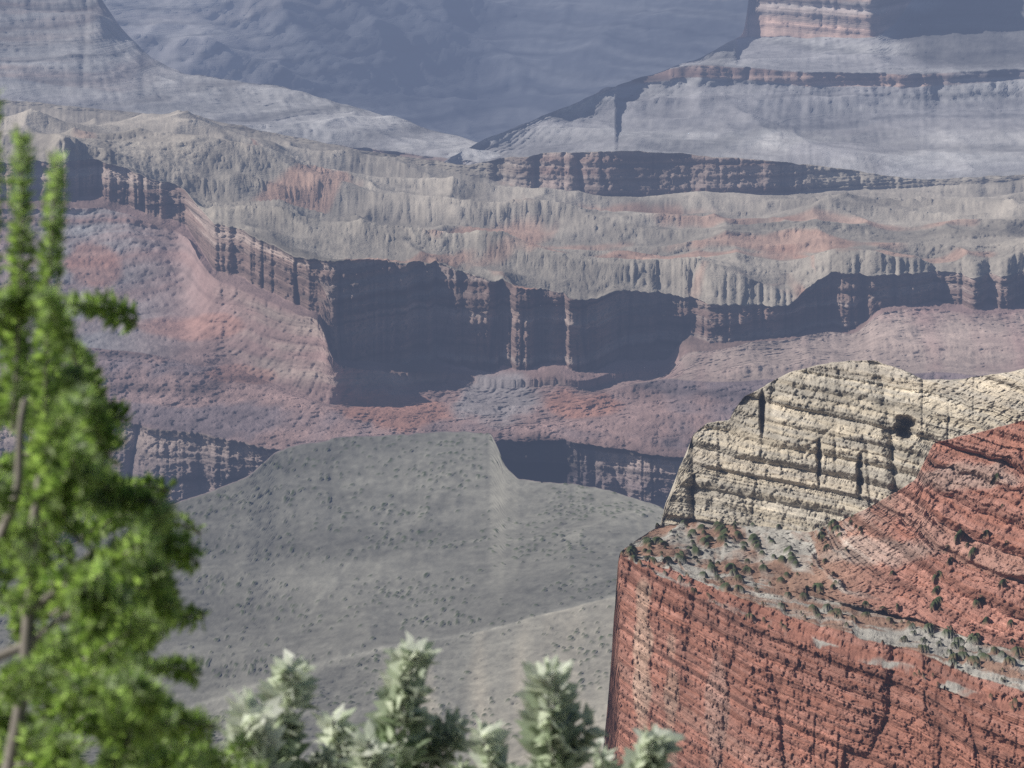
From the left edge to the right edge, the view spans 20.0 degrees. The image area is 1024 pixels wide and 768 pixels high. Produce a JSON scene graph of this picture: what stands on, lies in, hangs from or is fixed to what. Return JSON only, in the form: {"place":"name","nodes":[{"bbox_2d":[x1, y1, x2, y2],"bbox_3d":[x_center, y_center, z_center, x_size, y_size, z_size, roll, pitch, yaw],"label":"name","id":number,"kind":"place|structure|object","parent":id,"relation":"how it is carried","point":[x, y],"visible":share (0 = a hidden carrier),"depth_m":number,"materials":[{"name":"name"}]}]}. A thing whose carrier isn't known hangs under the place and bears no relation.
{"place":"outdoors","nodes":[
{"label":"outdoors","id":0,"kind":"place"},
{"bbox_2d":[0,0,501,164],"bbox_3d":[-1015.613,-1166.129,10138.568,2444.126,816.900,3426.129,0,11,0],"label":"mountain","id":1,"kind":"structure","parent":0,"point":[85,53],"depth_m":9659.86,"materials":[{"name":"grey stone"}]},
{"bbox_2d":[0,431,663,767],"bbox_3d":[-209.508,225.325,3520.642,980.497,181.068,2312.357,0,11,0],"label":"plateau","id":2,"kind":"structure","parent":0,"point":[341,563],"depth_m":3781.48,"materials":[{"name":"grey stone"}]},
{"bbox_2d":[103,0,747,141],"bbox_3d":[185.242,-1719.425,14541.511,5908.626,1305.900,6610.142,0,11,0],"label":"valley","id":3,"kind":"structure","parent":0,"point":[476,70],"depth_m":15229.44,"materials":[{"name":"grey stone"}]},
{"bbox_2d":[0,100,1023,571],"bbox_3d":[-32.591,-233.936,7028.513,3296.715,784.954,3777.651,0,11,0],"label":"canyon","id":4,"kind":"structure","parent":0,"point":[630,324],"depth_m":6246.23,"materials":[{"name":"grey stone"}]},
{"bbox_2d":[444,0,1023,178],"bbox_3d":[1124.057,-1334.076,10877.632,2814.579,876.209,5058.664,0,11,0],"label":"distant butte","id":5,"kind":"object","parent":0,"point":[923,89],"visible":0.94,"depth_m":10050.23,"materials":[{"name":"grey stone"}]},
{"bbox_2d":[602,360,1023,767],"bbox_3d":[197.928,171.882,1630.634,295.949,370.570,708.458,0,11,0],"label":"butte","id":6,"kind":"object","parent":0,"point":[821,566],"visible":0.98,"depth_m":1561.70,"materials":[{"name":"red stone"}]},
{"bbox_3d":[0.000,1.458,1.710,6.000,0.342,5.800,0,11,0],"label":"rim ledge","id":7,"kind":"object","parent":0,"visible":0},
{"bbox_2d":[0,86,270,767],"bbox_3d":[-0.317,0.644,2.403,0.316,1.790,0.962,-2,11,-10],"label":"tree","id":8,"kind":"object","parent":7,"relation":"on","point":[122,596],"visible":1,"depth_m":2.04,"materials":[{"name":"green plant"}]},
{"bbox_2d":[218,630,684,767],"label":"sage sprigs","id":9,"kind":"object","parent":7,"relation":"on","point":[273,725],"visible":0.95,"depth_m":3.27,"materials":[{"name":"green plant"}]}
]}

